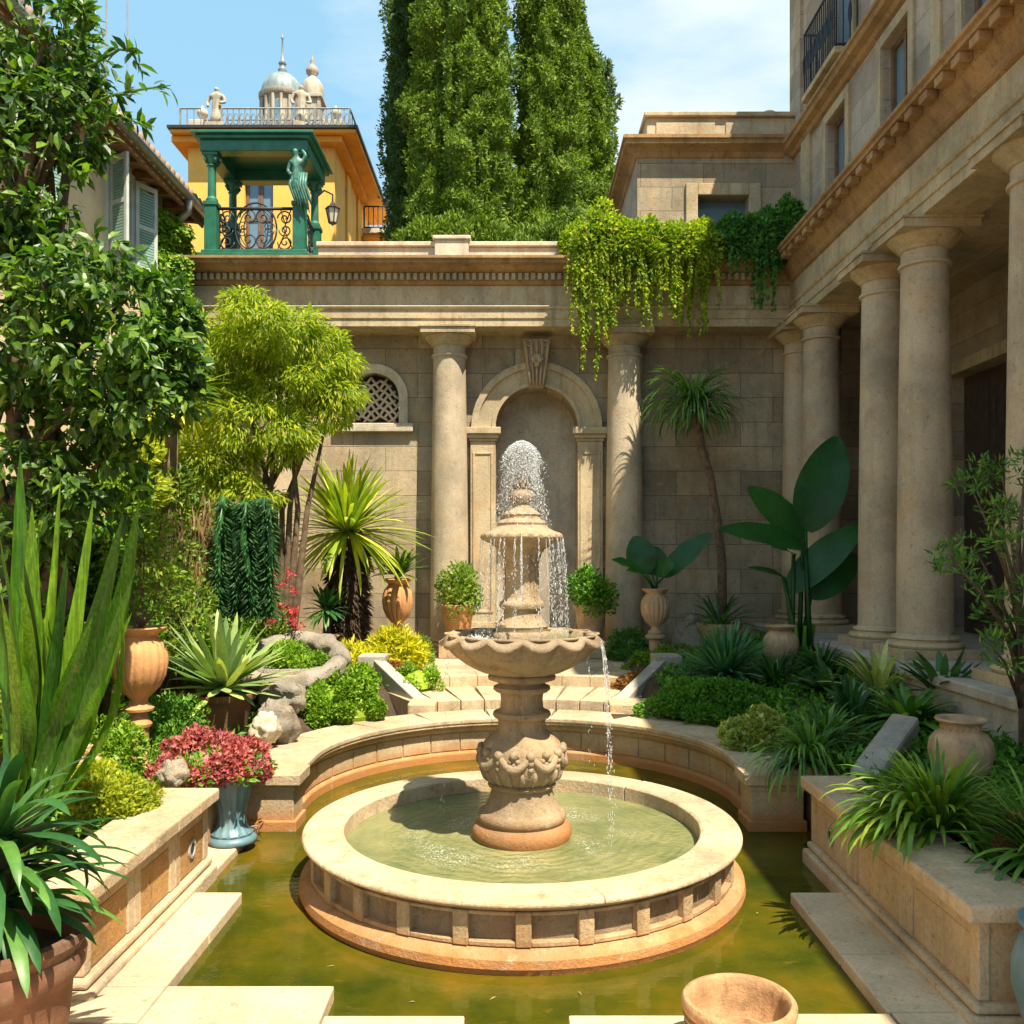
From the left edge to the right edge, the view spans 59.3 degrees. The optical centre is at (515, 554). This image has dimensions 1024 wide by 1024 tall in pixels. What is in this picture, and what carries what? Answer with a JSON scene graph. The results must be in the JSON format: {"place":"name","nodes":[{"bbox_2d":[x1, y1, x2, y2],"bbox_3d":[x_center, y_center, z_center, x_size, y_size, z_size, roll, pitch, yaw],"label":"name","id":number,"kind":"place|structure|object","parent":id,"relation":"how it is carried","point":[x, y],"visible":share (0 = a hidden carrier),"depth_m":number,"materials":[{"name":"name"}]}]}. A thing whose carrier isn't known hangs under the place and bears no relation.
{"place":"outdoors","nodes":[
{"label":"outdoors","id":0,"kind":"place"},
{"bbox_2d":[11,649,397,861],"bbox_3d":[-2.925,1.545,8.475,4.050,0.608,8.850,0,0,0],"label":"soil bed","id":1,"kind":"object","parent":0,"point":[383,693],"visible":0.08,"depth_m":8.61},
{"bbox_2d":[0,451,139,811],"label":"sword leaf plant","id":2,"kind":"object","parent":1,"relation":"on","point":[53,689],"visible":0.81,"depth_m":4.46,"materials":[{"name":"plant"}]},
{"bbox_2d":[56,525,136,630],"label":"garden shrub","id":3,"kind":"object","parent":1,"relation":"on","point":[96,564],"visible":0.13,"depth_m":6.52,"materials":[{"name":"green plant"}]},
{"bbox_2d":[44,756,166,834],"bbox_3d":[-2.325,1.391,5.202,0.691,0.487,0.699,0,0,43],"label":"lime mound","id":4,"kind":"object","parent":1,"relation":"on","point":[123,793],"visible":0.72,"depth_m":4.99,"materials":[{"name":"green plant"}]},
{"bbox_2d":[0,0,219,765],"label":"climbing tree","id":5,"kind":"object","parent":1,"relation":"on","point":[43,129],"visible":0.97,"depth_m":5.79,"materials":[{"name":"green plant"}]},
{"bbox_2d":[74,468,155,721],"bbox_3d":[-3.525,0.364,7.641,0.994,2.378,0.918,0,0,0],"label":"garden shrub","id":6,"kind":"object","parent":1,"relation":"on","point":[145,504],"visible":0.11,"depth_m":7.57,"materials":[{"name":"green plant"}]},
{"bbox_2d":[70,517,168,730],"bbox_3d":[-3.315,0.630,7.057,1.029,1.848,0.985,0,0,0],"label":"garden shrub","id":7,"kind":"object","parent":1,"relation":"on","point":[102,708],"visible":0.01,"depth_m":7.01,"materials":[{"name":"green plant"}]},
{"bbox_2d":[83,714,161,774],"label":"green shrub","id":8,"kind":"object","parent":1,"relation":"on","point":[112,749],"visible":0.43,"depth_m":5.99,"materials":[{"name":"green plant"}]},
{"bbox_2d":[93,431,176,706],"bbox_3d":[-3.639,0.178,8.588,0.786,2.747,1.001,0,0,-38],"label":"garden shrub","id":9,"kind":"object","parent":1,"relation":"on","point":[165,490],"visible":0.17,"depth_m":8.57,"materials":[{"name":"green plant"}]},
{"bbox_2d":[97,506,214,767],"bbox_3d":[-2.620,0.597,6.456,0.888,1.887,0.597,0,0,0],"label":"pedestal urn","id":10,"kind":"object","parent":1,"relation":"on","point":[146,660],"visible":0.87,"depth_m":6.40,"materials":[{"name":"ceramic"}]},
{"bbox_2d":[111,690,214,756],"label":"dark shrub","id":11,"kind":"object","parent":1,"relation":"on","point":[161,729],"visible":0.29,"depth_m":6.94,"materials":[{"name":"green plant"}]},
{"bbox_2d":[127,562,219,715],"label":"garden shrub","id":12,"kind":"object","parent":1,"relation":"on","point":[172,619],"visible":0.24,"depth_m":8.21,"materials":[{"name":"green plant"}]},
{"bbox_2d":[139,460,225,694],"bbox_3d":[-3.432,0.277,9.248,1.233,2.552,0.998,0,0,0],"label":"garden shrub","id":13,"kind":"object","parent":1,"relation":"on","point":[181,506],"visible":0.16,"depth_m":9.05,"materials":[{"name":"green plant"}]},
{"bbox_2d":[135,339,245,692],"bbox_3d":[-3.407,-0.332,8.992,1.344,3.866,1.346,0,0,-27],"label":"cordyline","id":14,"kind":"object","parent":1,"relation":"on","point":[171,455],"visible":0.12,"depth_m":8.96,"materials":[{"name":"green plant"}]},
{"bbox_2d":[170,487,232,620],"bbox_3d":[-3.036,0.149,8.980,0.687,1.682,0.718,0,0,0],"label":"dry thatch","id":15,"kind":"object","parent":1,"relation":"on","point":[199,534],"visible":0.44,"depth_m":8.89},
{"bbox_2d":[185,608,257,686],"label":"garden shrub","id":16,"kind":"object","parent":1,"relation":"on","point":[245,626],"visible":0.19,"depth_m":8.57,"materials":[{"name":"green plant"}]},
{"bbox_2d":[164,609,298,733],"bbox_3d":[-2.527,1.005,7.831,1.368,1.071,1.365,0,0,0],"label":"potted agave","id":17,"kind":"object","parent":1,"relation":"on","point":[227,698],"visible":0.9,"depth_m":7.72,"materials":[{"name":"plant"}]},
{"bbox_2d":[207,496,282,619],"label":"monkey tail plant","id":18,"kind":"object","parent":1,"relation":"on","point":[243,533],"visible":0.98,"depth_m":8.71,"materials":[{"name":"plant"}]},
{"bbox_2d":[152,284,373,634],"bbox_3d":[-2.737,-0.603,9.678,2.413,4.421,1.578,0,0,0],"label":"feathery tree","id":19,"kind":"object","parent":1,"relation":"on","point":[260,338],"visible":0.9,"depth_m":9.54,"materials":[{"name":"green plant"}]},
{"bbox_2d":[257,677,306,713],"bbox_3d":[-2.104,1.279,8.094,0.445,0.362,0.339,0,0,-13],"label":"stone","id":20,"kind":"object","parent":1,"relation":"on","point":[292,690],"visible":0.67,"depth_m":7.99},
{"bbox_2d":[240,631,351,689],"bbox_3d":[-2.214,1.157,9.008,1.146,0.726,1.014,0,0,0],"label":"rock","id":21,"kind":"object","parent":1,"relation":"on","point":[325,656],"visible":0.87,"depth_m":8.84,"materials":[{"name":"grey stone"}]},
{"bbox_2d":[303,584,355,650],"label":"potted yucca","id":22,"kind":"object","parent":1,"relation":"on","point":[327,599],"visible":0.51,"depth_m":10.84,"materials":[{"name":"plant"}]},
{"bbox_2d":[296,661,388,729],"bbox_3d":[-1.702,1.425,8.760,0.994,0.756,0.923,0,0,0],"label":"hedge mound","id":23,"kind":"object","parent":1,"relation":"on","point":[349,696],"visible":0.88,"depth_m":8.51,"materials":[{"name":"green plant"}]},
{"bbox_2d":[278,448,430,656],"bbox_3d":[-2.091,0.148,11.331,2.145,2.914,2.100,0,0,0],"label":"yucca palm","id":24,"kind":"object","parent":1,"relation":"on","point":[346,507],"visible":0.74,"depth_m":11.08,"materials":[{"name":"green plant"}]},
{"bbox_2d":[339,620,432,671],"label":"golden shrub","id":25,"kind":"object","parent":1,"relation":"on","point":[400,645],"visible":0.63,"depth_m":10.80,"materials":[{"name":"plant"}]},
{"bbox_2d":[369,546,425,643],"bbox_3d":[-1.549,0.687,11.948,0.827,1.626,0.810,0,0,28],"label":"planted urn","id":26,"kind":"object","parent":1,"relation":"on","point":[397,600],"visible":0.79,"depth_m":11.78,"materials":[{"name":"ceramic"}]},
{"bbox_2d":[357,653,437,714],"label":"cheek wall","id":27,"kind":"structure","parent":1,"relation":"on","point":[419,702],"depth_m":9.78,"materials":[{"name":"grey stone"}]},
{"bbox_2d":[385,659,444,691],"bbox_3d":[-1.133,1.391,10.065,0.643,0.425,0.626,0,0,-38],"label":"green mound","id":28,"kind":"object","parent":1,"relation":"on","point":[418,679],"visible":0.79,"depth_m":10.01,"materials":[{"name":"green plant"}]},
{"bbox_2d":[0,630,1023,878],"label":"ground cover","id":29,"kind":"object","parent":1,"relation":"on","point":[856,746],"visible":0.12,"depth_m":7.10,"materials":[{"name":"green plant"}]},
{"bbox_2d":[258,32,299,124],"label":"domed tower","id":30,"kind":"structure","parent":0,"point":[280,87],"depth_m":39.20,"materials":[{"name":"stone"}]},
{"bbox_2d":[302,55,326,124],"bbox_3d":[-8.572,-9.550,38.000,1.800,23.100,1.800,0,0,0],"label":"bell turret","id":31,"kind":"object","parent":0,"point":[313,86],"visible":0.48,"depth_m":37.62,"materials":[{"name":"stone"}]},
{"bbox_2d":[31,0,789,226],"label":"sky","id":32,"kind":"structure","parent":0,"point":[666,55],"materials":[{"name":"blue"}]},
{"bbox_2d":[69,893,967,1023],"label":"paving","id":33,"kind":"structure","parent":0,"point":[892,984],"depth_m":4.00,"materials":[{"name":"stone"}]},
{"bbox_2d":[0,750,137,1023],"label":"potted dracaena","id":34,"kind":"object","parent":33,"relation":"on","point":[44,930],"visible":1,"depth_m":3.16,"materials":[{"name":"plant"}]},
{"bbox_2d":[681,973,797,1023],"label":"open pot","id":35,"kind":"object","parent":33,"relation":"on","point":[728,998],"visible":1,"depth_m":3.57,"materials":[{"name":"ceramic"}]},
{"bbox_2d":[1010,907,1023,1020],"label":"blue grey pot","id":36,"kind":"object","parent":33,"relation":"on","point":[1017,966],"visible":1,"depth_m":3.51,"materials":[{"name":"ceramic"}]},
{"bbox_2d":[417,655,631,678],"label":"terrace","id":37,"kind":"structure","parent":0,"point":[596,665],"depth_m":11.37,"materials":[{"name":"stone"}]},
{"bbox_2d":[433,560,484,658],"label":"potted shrub","id":38,"kind":"object","parent":37,"relation":"on","point":[458,608],"visible":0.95,"depth_m":12.18,"materials":[{"name":"green plant"}]},
{"bbox_2d":[388,670,641,714],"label":"garden steps","id":39,"kind":"structure","parent":37,"relation":"on","point":[472,690],"depth_m":9.83,"materials":[{"name":"stone"}]},
{"bbox_2d":[564,562,620,658],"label":"potted shrub","id":40,"kind":"object","parent":37,"relation":"on","point":[592,591],"visible":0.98,"depth_m":12.18,"materials":[{"name":"green plant"}]},
{"bbox_2d":[612,533,711,650],"bbox_3d":[1.838,0.559,11.541,1.294,1.683,0.587,0,0,-23],"label":"planted urn","id":41,"kind":"object","parent":37,"relation":"on","point":[644,556],"visible":0.97,"depth_m":11.53,"materials":[{"name":"ceramic"}]},
{"bbox_2d":[177,759,877,1023],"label":"water","id":42,"kind":"structure","parent":0,"point":[271,932],"depth_m":4.44,"materials":[{"name":"liquid"}]},
{"bbox_2d":[299,466,745,975],"bbox_3d":[0.040,0.826,5.606,2.704,2.748,2.704,0,0,0],"label":"fountain","id":43,"kind":"object","parent":42,"relation":"in","point":[507,859],"visible":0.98,"depth_m":5.18,"materials":[{"name":"stone"}]},
{"bbox_2d":[483,440,558,618],"bbox_3d":[0.044,-0.125,5.608,0.531,1.183,0.536,0,0,0],"label":"water jet","id":44,"kind":"object","parent":43,"relation":"on","point":[523,453],"visible":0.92,"depth_m":5.55,"materials":[{"name":"white"}]},
{"bbox_2d":[473,533,570,638],"bbox_3d":[0.053,0.190,5.607,0.634,0.664,0.601,0,0,0],"label":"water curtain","id":45,"kind":"object","parent":43,"relation":"on","point":[521,571],"visible":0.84,"depth_m":5.47,"materials":[{"name":"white liquid"}]},
{"bbox_2d":[440,634,616,842],"bbox_3d":[0.066,1.121,5.630,1.060,1.289,0.600,0,0,-7],"label":"water spill","id":46,"kind":"object","parent":43,"relation":"on","point":[604,658],"visible":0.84,"depth_m":5.47,"materials":[{"name":"white"}]},
{"bbox_2d":[611,636,1023,877],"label":"soil bed","id":47,"kind":"object","parent":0,"point":[651,686],"visible":0.11,"depth_m":8.35,"materials":[{"name":"soil"}]},
{"bbox_2d":[604,625,648,661],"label":"dark shrub","id":48,"kind":"object","parent":47,"relation":"on","point":[621,650],"visible":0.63,"depth_m":11.88,"materials":[{"name":"green plant"}]},
{"bbox_2d":[607,653,681,714],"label":"cheek wall","id":49,"kind":"structure","parent":47,"relation":"on","point":[624,701],"depth_m":9.71,"materials":[{"name":"grey stone"}]},
{"bbox_2d":[671,609,703,649],"bbox_3d":[2.357,1.079,11.894,0.668,0.742,0.476,0,0,0],"label":"boulder","id":50,"kind":"object","parent":47,"relation":"on","point":[682,632],"visible":0.46,"depth_m":11.85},
{"bbox_2d":[630,356,754,616],"bbox_3d":[2.450,-0.627,12.173,1.761,4.016,1.768,0,0,0],"label":"bent ponytail tree","id":51,"kind":"object","parent":47,"relation":"on","point":[690,397],"visible":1,"depth_m":12.15,"materials":[{"name":"green plant"}]},
{"bbox_2d":[631,675,786,725],"bbox_3d":[1.945,1.435,8.828,1.639,0.532,1.160,0,0,0],"label":"hedge mound","id":52,"kind":"object","parent":47,"relation":"on","point":[709,701],"visible":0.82,"depth_m":8.58,"materials":[{"name":"green plant"}]},
{"bbox_2d":[677,589,760,641],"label":"spiky plant","id":53,"kind":"object","parent":47,"relation":"on","point":[722,620],"visible":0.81,"depth_m":11.51,"materials":[{"name":"plant"}]},
{"bbox_2d":[671,620,775,681],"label":"blue agave","id":54,"kind":"object","parent":47,"relation":"on","point":[726,656],"visible":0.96,"depth_m":9.58,"materials":[{"name":"plant"}]},
{"bbox_2d":[715,701,800,752],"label":"yellow green shrub","id":55,"kind":"object","parent":47,"relation":"on","point":[743,732],"visible":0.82,"depth_m":7.31,"materials":[{"name":"green plant"}]},
{"bbox_2d":[738,648,816,688],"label":"strap plant","id":56,"kind":"object","parent":47,"relation":"on","point":[772,670],"visible":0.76,"depth_m":9.31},
{"bbox_2d":[763,624,798,663],"bbox_3d":[3.007,1.060,10.200,0.396,0.520,0.396,0,0,0],"label":"clay urn","id":57,"kind":"object","parent":47,"relation":"on","point":[784,637],"visible":0.68,"depth_m":10.06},
{"bbox_2d":[719,436,857,654],"bbox_3d":[3.243,0.041,10.434,1.985,2.892,0.495,0,0,-12],"label":"giant paddle plant","id":58,"kind":"object","parent":47,"relation":"on","point":[824,567],"visible":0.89,"depth_m":10.56,"materials":[{"name":"green plant"}]},
{"bbox_2d":[739,711,858,803],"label":"strap plant","id":59,"kind":"object","parent":47,"relation":"on","point":[811,748],"visible":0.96,"depth_m":6.31,"materials":[{"name":"green plant"}]},
{"bbox_2d":[788,639,849,677],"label":"strap plant","id":60,"kind":"object","parent":47,"relation":"on","point":[822,657],"visible":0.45,"depth_m":9.54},
{"bbox_2d":[763,695,877,758],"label":"strap plant","id":61,"kind":"object","parent":47,"relation":"on","point":[822,720],"visible":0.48,"depth_m":6.90,"materials":[{"name":"green plant"}]},
{"bbox_2d":[787,657,864,703],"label":"broadleaf plant","id":62,"kind":"object","parent":47,"relation":"on","point":[824,669],"visible":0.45,"depth_m":8.64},
{"bbox_2d":[802,670,897,732],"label":"strap plant","id":63,"kind":"object","parent":47,"relation":"on","point":[853,692],"visible":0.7,"depth_m":7.56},
{"bbox_2d":[817,640,923,710],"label":"striped plant","id":64,"kind":"object","parent":47,"relation":"on","point":[879,673],"visible":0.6,"depth_m":8.21,"materials":[{"name":"green plant"}]},
{"bbox_2d":[850,714,918,784],"bbox_3d":[2.657,1.413,6.449,0.222,0.374,1.186,0,0,36],"label":"sloping stone","id":65,"kind":"object","parent":47,"relation":"on","point":[896,731],"visible":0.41,"depth_m":6.42,"materials":[{"name":"stone"}]},
{"bbox_2d":[849,679,959,732],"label":"broadleaf plant","id":66,"kind":"object","parent":47,"relation":"on","point":[903,702],"visible":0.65,"depth_m":7.17,"materials":[{"name":"green plant"}]},
{"bbox_2d":[821,738,1022,866],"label":"spider plant","id":67,"kind":"object","parent":47,"relation":"on","point":[930,801],"visible":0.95,"depth_m":4.57,"materials":[{"name":"green plant"}]},
{"bbox_2d":[892,646,982,692],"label":"broadleaf plant","id":68,"kind":"object","parent":47,"relation":"on","point":[942,666],"visible":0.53,"depth_m":7.53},
{"bbox_2d":[927,714,995,788],"bbox_3d":[2.845,1.276,5.750,0.391,0.468,0.391,0,0,0],"label":"clay jar","id":69,"kind":"object","parent":47,"relation":"on","point":[961,737],"visible":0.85,"depth_m":5.63,"materials":[{"name":"ceramic"}]},
{"bbox_2d":[924,445,1023,751],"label":"wispy tree","id":70,"kind":"object","parent":47,"relation":"on","point":[1012,637],"visible":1,"depth_m":6.03,"materials":[{"name":"green plant"}]},
{"bbox_2d":[926,738,1023,786],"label":"hedge","id":71,"kind":"object","parent":47,"relation":"on","point":[1014,747],"visible":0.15,"depth_m":5.94,"materials":[{"name":"green plant"}]},
{"bbox_2d":[938,761,1023,882],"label":"strap plant","id":72,"kind":"object","parent":47,"relation":"on","point":[1018,831],"visible":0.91,"depth_m":4.24,"materials":[{"name":"green plant"}]},
{"bbox_2d":[753,0,1023,744],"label":"portico building","id":73,"kind":"structure","parent":0,"point":[900,246],"depth_m":9.72,"materials":[{"name":"grey stone"}]},
{"bbox_2d":[606,110,795,251],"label":"attic block","id":74,"kind":"structure","parent":73,"relation":"attached to","point":[688,166],"depth_m":13.60,"materials":[{"name":"stone"}]},
{"bbox_2d":[686,183,760,251],"bbox_3d":[3.135,-5.075,13.707,1.130,1.050,0.305,0,0,0],"label":"window","id":75,"kind":"structure","parent":74,"relation":"in","point":[695,209],"depth_m":13.55,"materials":[{"name":"stone"}]},
{"bbox_2d":[822,83,850,193],"bbox_3d":[4.250,-5.180,11.750,0.180,1.460,0.960,0,0,0],"label":"window","id":76,"kind":"structure","parent":73,"relation":"in","point":[842,129],"depth_m":11.96,"materials":[{"name":"stone"}]},
{"bbox_2d":[824,0,855,59],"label":"window","id":77,"kind":"structure","parent":73,"relation":"in","point":[846,2],"depth_m":12.08,"materials":[{"name":"stone"}]},
{"bbox_2d":[876,0,915,129],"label":"window","id":78,"kind":"structure","parent":73,"relation":"in","point":[903,54],"depth_m":10.07,"materials":[{"name":"stone"}]},
{"bbox_2d":[964,362,1006,638],"bbox_3d":[5.822,-0.640,10.900,0.075,3.280,1.480,0,0,0],"label":"door","id":79,"kind":"structure","parent":73,"relation":"in","point":[984,391],"depth_m":11.13,"materials":[{"name":"brown wood"}]},
{"label":"ground","id":80,"kind":"structure","parent":0,"visible":0},
{"bbox_2d":[0,0,203,623],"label":"ochre house","id":81,"kind":"structure","parent":80,"relation":"on","point":[136,191],"depth_m":10.92,"materials":[{"name":"paint"}]},
{"bbox_2d":[104,160,134,273],"bbox_3d":[-5.072,-4.260,11.300,0.275,1.280,0.780,0,0,0],"label":"window","id":82,"kind":"structure","parent":81,"relation":"in","point":[131,178],"depth_m":10.95,"materials":[{"name":"grey wood"}]},
{"bbox_2d":[140,208,215,532],"bbox_3d":[-4.696,-1.634,12.543,0.664,6.271,1.438,0,0,0],"label":"wall ivy","id":83,"kind":"object","parent":81,"relation":"attached to","point":[177,238],"depth_m":12.33,"materials":[{"name":"green plant"}]},
{"bbox_2d":[20,788,218,1000],"bbox_3d":[-2.768,1.873,4.749,1.865,0.855,1.678,0,0,0],"label":"stone planter","id":84,"kind":"object","parent":80,"relation":"on","point":[171,870],"visible":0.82,"depth_m":4.62,"materials":[{"name":"beige"}]},
{"bbox_2d":[190,779,217,846],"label":"retaining wall","id":85,"kind":"structure","parent":80,"relation":"on","point":[212,817],"depth_m":6.07,"materials":[{"name":"stone"}]},
{"bbox_2d":[155,759,189,787],"bbox_3d":[-2.176,1.399,5.712,0.194,0.210,0.191,0,0,0],"label":"stone","id":86,"kind":"object","parent":85,"relation":"on","point":[173,774],"visible":0.89,"depth_m":5.67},
{"bbox_2d":[207,825,257,875],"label":"ledge paving","id":87,"kind":"structure","parent":80,"relation":"on","point":[222,859],"depth_m":5.86,"materials":[{"name":"stone"}]},
{"bbox_2d":[143,722,278,848],"bbox_3d":[-2.049,1.551,6.124,0.871,0.793,0.804,0,0,0],"label":"blue urn","id":88,"kind":"object","parent":87,"relation":"on","point":[233,767],"visible":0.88,"depth_m":6.02,"materials":[{"name":"ceramic"}]},
{"bbox_2d":[167,107,387,251],"bbox_3d":[-7.000,-4.685,25.250,7.600,13.371,7.500,0,0,0],"label":"yellow villa","id":89,"kind":"object","parent":80,"relation":"on","point":[352,184],"visible":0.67,"depth_m":22.00,"materials":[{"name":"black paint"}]},
{"bbox_2d":[247,186,260,248],"bbox_3d":[-6.430,-8.260,22.160,0.340,1.920,0.080,0,0,0],"label":"door","id":90,"kind":"structure","parent":89,"relation":"in","point":[253,192],"depth_m":22.15,"materials":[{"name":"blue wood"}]},
{"bbox_2d":[375,0,420,240],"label":"cypress tree","id":91,"kind":"object","parent":80,"relation":"on","point":[396,42],"visible":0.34,"depth_m":19.71,"materials":[{"name":"green plant"}]},
{"bbox_2d":[388,213,461,240],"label":"cypress bush","id":92,"kind":"object","parent":80,"relation":"on","point":[410,232],"visible":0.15,"depth_m":16.59,"materials":[{"name":"green plant"}]},
{"bbox_2d":[393,0,526,231],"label":"cypress tree","id":93,"kind":"object","parent":80,"relation":"on","point":[458,116],"visible":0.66,"depth_m":17.89,"materials":[{"name":"green plant"}]},
{"bbox_2d":[437,207,519,240],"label":"cypress bush","id":94,"kind":"object","parent":80,"relation":"on","point":[493,228],"visible":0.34,"depth_m":16.84,"materials":[{"name":"green plant"}]},
{"bbox_2d":[170,235,860,654],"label":"colonnade wall","id":95,"kind":"structure","parent":80,"relation":"on","point":[468,349],"depth_m":13.19,"materials":[{"name":"stone"}]},
{"bbox_2d":[190,130,332,254],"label":"green pavilion","id":96,"kind":"structure","parent":95,"relation":"on","point":[296,162],"depth_m":12.68,"materials":[{"name":"paint"}]},
{"bbox_2d":[335,364,412,431],"bbox_3d":[-2.080,-2.300,13.355,1.160,1.000,0.390,0,0,0],"label":"window","id":97,"kind":"structure","parent":95,"relation":"in","point":[388,412],"depth_m":13.36,"materials":[{"name":"stone"}]},
{"bbox_2d":[557,196,727,379],"bbox_3d":[1.762,-3.684,12.641,2.381,2.608,1.055,0,0,0],"label":"trailing plant","id":98,"kind":"object","parent":95,"relation":"hanging from","point":[604,234],"visible":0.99,"depth_m":12.28,"materials":[{"name":"green plant"}]},
{"bbox_2d":[710,191,807,311],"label":"trailing plant","id":99,"kind":"object","parent":95,"relation":"on","point":[761,234],"visible":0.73,"depth_m":12.33,"materials":[{"name":"green plant"}]},
{"bbox_2d":[246,709,812,831],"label":"pool wall","id":100,"kind":"structure","parent":80,"relation":"on","point":[313,765],"depth_m":8.02,"materials":[{"name":"stone"}]},
{"bbox_2d":[248,711,282,743],"bbox_3d":[-2.042,1.416,7.346,0.266,0.289,0.214,0,0,0],"label":"stone","id":101,"kind":"object","parent":100,"relation":"on","point":[266,726],"visible":0.86,"depth_m":7.28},
{"bbox_2d":[252,696,300,744],"bbox_3d":[-2.009,1.427,7.593,0.382,0.458,0.314,0,0,15],"label":"stone","id":102,"kind":"object","parent":100,"relation":"on","point":[285,714],"visible":0.53,"depth_m":7.52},
{"bbox_2d":[510,215,566,240],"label":"cypress bush","id":103,"kind":"object","parent":80,"relation":"on","point":[551,227],"visible":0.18,"depth_m":16.78,"materials":[{"name":"green plant"}]},
{"bbox_2d":[507,0,594,240],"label":"cypress tree","id":104,"kind":"object","parent":80,"relation":"on","point":[547,152],"visible":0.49,"depth_m":18.80,"materials":[{"name":"green plant"}]},
{"bbox_2d":[577,1,619,212],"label":"cypress tree","id":105,"kind":"object","parent":80,"relation":"on","point":[599,149],"visible":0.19,"depth_m":20.09,"materials":[{"name":"green plant"}]},
{"bbox_2d":[595,50,624,164],"bbox_3d":[2.149,-5.137,21.913,1.389,14.277,1.233,0,0,-42],"label":"slender tree","id":106,"kind":"object","parent":80,"relation":"on","point":[606,71],"visible":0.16,"depth_m":21.71,"materials":[{"name":"green plant"}]},
{"bbox_2d":[801,776,1023,1023],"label":"stone planter","id":107,"kind":"object","parent":80,"relation":"on","point":[940,918],"visible":0.69,"depth_m":4.18,"materials":[{"name":"beige"}]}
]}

